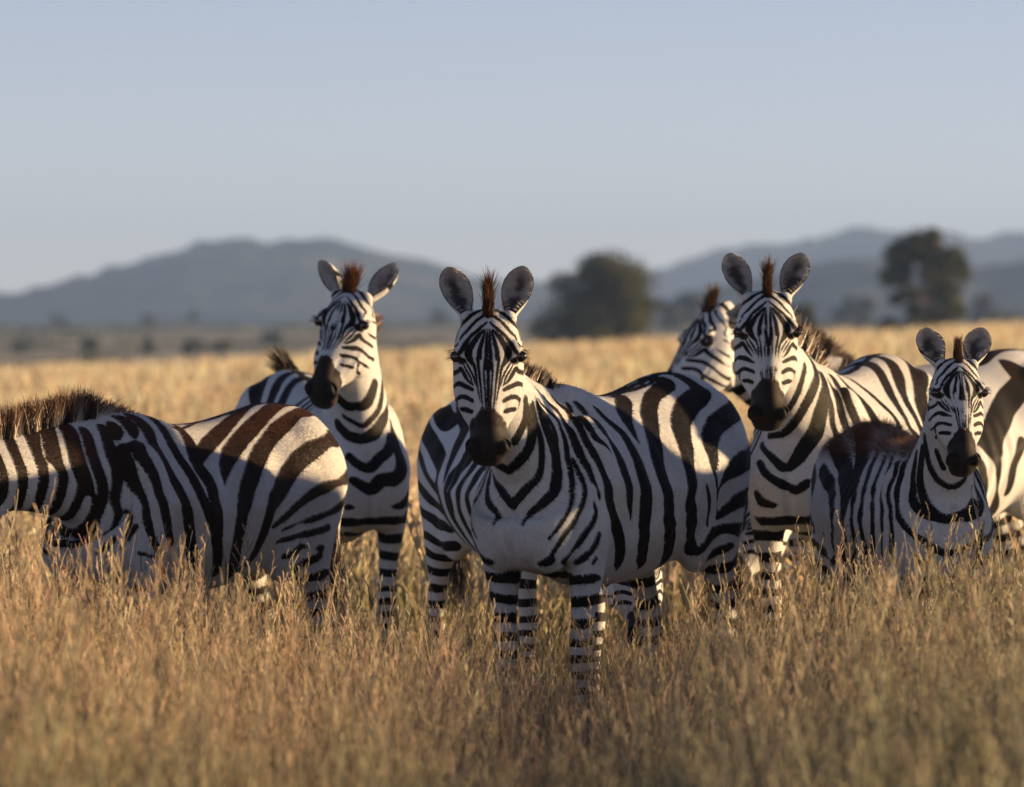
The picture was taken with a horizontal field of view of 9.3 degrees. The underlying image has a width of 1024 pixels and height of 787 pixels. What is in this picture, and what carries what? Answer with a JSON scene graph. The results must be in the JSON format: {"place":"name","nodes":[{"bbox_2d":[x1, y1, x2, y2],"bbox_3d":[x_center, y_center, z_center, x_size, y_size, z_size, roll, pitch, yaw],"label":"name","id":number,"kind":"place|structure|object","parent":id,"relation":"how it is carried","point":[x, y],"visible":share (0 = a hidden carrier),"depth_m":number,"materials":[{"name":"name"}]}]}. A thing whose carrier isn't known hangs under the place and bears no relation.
{"place":"outdoors","nodes":[
{"label":"outdoors","id":0,"kind":"place"},
{"bbox_2d":[0,238,597,327],"bbox_3d":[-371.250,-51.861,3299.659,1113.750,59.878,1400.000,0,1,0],"label":"hills","id":1,"kind":"structure","parent":0,"point":[245,281],"depth_m":2920.21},
{"bbox_2d":[0,323,1019,775],"bbox_3d":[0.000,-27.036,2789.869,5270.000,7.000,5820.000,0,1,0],"label":"ground","id":2,"kind":"structure","parent":0,"point":[172,351],"depth_m":783.69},
{"bbox_2d":[11,340,34,351],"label":"bush","id":3,"kind":"object","parent":2,"relation":"on","point":[19,346],"visible":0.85,"depth_m":639.97,"materials":[{"name":"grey plant"}]},
{"bbox_2d":[50,314,71,326],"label":"bush","id":4,"kind":"object","parent":2,"relation":"on","point":[57,320],"visible":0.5,"depth_m":1497.86,"materials":[{"name":"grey plant"}]},
{"bbox_2d":[81,337,99,354],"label":"bush","id":5,"kind":"object","parent":2,"relation":"on","point":[90,343],"visible":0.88,"depth_m":599.57,"materials":[{"name":"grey plant"}]},
{"bbox_2d":[139,335,157,353],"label":"bush","id":6,"kind":"object","parent":2,"relation":"on","point":[149,349],"visible":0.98,"depth_m":619.53,"materials":[{"name":"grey plant"}]},
{"bbox_2d":[139,313,158,326],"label":"bush","id":7,"kind":"object","parent":2,"relation":"on","point":[145,318],"visible":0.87,"depth_m":1598.19,"materials":[{"name":"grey plant"}]},
{"bbox_2d":[0,383,358,709],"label":"zebra","id":8,"kind":"object","parent":2,"relation":"on","point":[274,475],"visible":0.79,"depth_m":20.61},
{"bbox_2d":[184,308,199,325],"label":"bush","id":9,"kind":"object","parent":2,"relation":"on","point":[195,316],"visible":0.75,"depth_m":1499.75,"materials":[{"name":"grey plant"}]},
{"bbox_2d":[180,339,206,355],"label":"bush","id":10,"kind":"object","parent":2,"relation":"on","point":[191,344],"visible":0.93,"depth_m":589.85,"materials":[{"name":"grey plant"}]},
{"bbox_2d":[208,339,233,354],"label":"bush","id":11,"kind":"object","parent":2,"relation":"on","point":[223,346],"visible":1,"depth_m":599.78,"materials":[{"name":"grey plant"}]},
{"bbox_2d":[259,330,284,342],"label":"bush","id":12,"kind":"object","parent":2,"relation":"on","point":[273,336],"visible":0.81,"depth_m":759.93,"materials":[{"name":"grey plant"}]},
{"bbox_2d":[235,258,410,697],"bbox_3d":[-0.732,0.329,24.603,0.563,1.720,1.696,0,1,-17],"label":"zebra","id":13,"kind":"object","parent":2,"relation":"on","point":[339,393],"visible":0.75,"depth_m":24.00},
{"bbox_2d":[426,309,450,326],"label":"bush","id":14,"kind":"object","parent":2,"relation":"on","point":[439,316],"visible":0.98,"depth_m":1298.92,"materials":[{"name":"plant"}]},
{"bbox_2d":[0,316,1023,365],"bbox_3d":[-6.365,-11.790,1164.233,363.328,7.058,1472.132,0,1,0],"label":"scrub","id":15,"kind":"object","parent":2,"relation":"on","point":[155,327],"visible":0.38,"depth_m":977.66,"materials":[{"name":"green plant"}]},
{"bbox_2d":[417,383,663,716],"bbox_3d":[0.081,0.593,22.703,0.533,1.268,2.030,0,1,-18],"label":"zebra","id":16,"kind":"object","parent":2,"relation":"on","point":[450,473],"visible":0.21,"depth_m":23.00},
{"bbox_2d":[439,265,751,759],"bbox_3d":[0.300,0.410,20.453,0.577,1.656,1.853,0,1,29],"label":"zebra","id":17,"kind":"object","parent":2,"relation":"on","point":[583,495],"visible":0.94,"depth_m":20.00},
{"bbox_2d":[525,247,665,345],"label":"acacia bush","id":18,"kind":"object","parent":2,"relation":"on","point":[614,288],"visible":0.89,"depth_m":403.46,"materials":[{"name":"green plant"}]},
{"bbox_2d":[658,293,704,329],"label":"bush","id":19,"kind":"object","parent":2,"relation":"on","point":[682,309],"visible":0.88,"depth_m":998.91,"materials":[{"name":"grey plant"}]},
{"bbox_2d":[791,303,818,330],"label":"acacia bush","id":20,"kind":"object","parent":2,"relation":"on","point":[807,311],"visible":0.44,"depth_m":389.75,"materials":[{"name":"green plant"}]},
{"bbox_2d":[722,253,932,678],"bbox_3d":[1.192,0.332,22.978,0.582,1.686,1.946,0,1,19],"label":"zebra","id":21,"kind":"object","parent":2,"relation":"on","point":[803,398],"visible":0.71,"depth_m":22.41},
{"bbox_2d":[667,281,1023,626],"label":"zebra","id":22,"kind":"object","parent":2,"relation":"on","point":[705,351],"visible":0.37,"depth_m":26.12},
{"bbox_2d":[831,294,876,326],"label":"bush","id":23,"kind":"object","parent":2,"relation":"on","point":[860,315],"visible":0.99,"depth_m":998.83,"materials":[{"name":"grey plant"}]},
{"bbox_2d":[734,349,1023,621],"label":"zebra","id":24,"kind":"object","parent":2,"relation":"on","point":[1000,452],"visible":0.11,"depth_m":24.77},
{"bbox_2d":[809,327,994,683],"bbox_3d":[1.300,0.488,20.729,0.482,1.416,1.563,0,1,-11],"label":"zebra","id":25,"kind":"object","parent":2,"relation":"on","point":[876,477],"visible":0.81,"depth_m":20.29},
{"bbox_2d":[876,225,972,331],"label":"acacia bush","id":26,"kind":"object","parent":2,"relation":"on","point":[941,270],"visible":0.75,"depth_m":384.44,"materials":[{"name":"green plant"}]},
{"bbox_2d":[969,293,1023,327],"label":"bush","id":27,"kind":"object","parent":2,"relation":"on","point":[981,311],"visible":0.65,"depth_m":949.27,"materials":[{"name":"plant"}]},
{"bbox_2d":[0,394,1023,786],"bbox_3d":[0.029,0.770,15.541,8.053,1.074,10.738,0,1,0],"label":"grass","id":28,"kind":"structure","parent":0,"point":[210,745],"depth_m":15.00,"materials":[{"name":"beige plant"}]},
{"bbox_2d":[0,318,1023,433],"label":"grass","id":29,"kind":"structure","parent":0,"point":[421,380],"depth_m":110.11,"materials":[{"name":"beige plant"}]},
{"bbox_2d":[0,0,1023,293],"label":"sky","id":30,"kind":"structure","parent":0,"point":[467,136],"materials":[{"name":"blue"}]},
{"bbox_2d":[589,226,1023,300],"bbox_3d":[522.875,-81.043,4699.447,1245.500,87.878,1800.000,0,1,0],"label":"hills","id":31,"kind":"structure","parent":0,"point":[697,273],"depth_m":4472.68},
{"bbox_2d":[606,258,1023,323],"bbox_3d":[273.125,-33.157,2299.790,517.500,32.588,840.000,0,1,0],"label":"hills","id":32,"kind":"structure","parent":0,"point":[825,288],"depth_m":2170.74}
]}

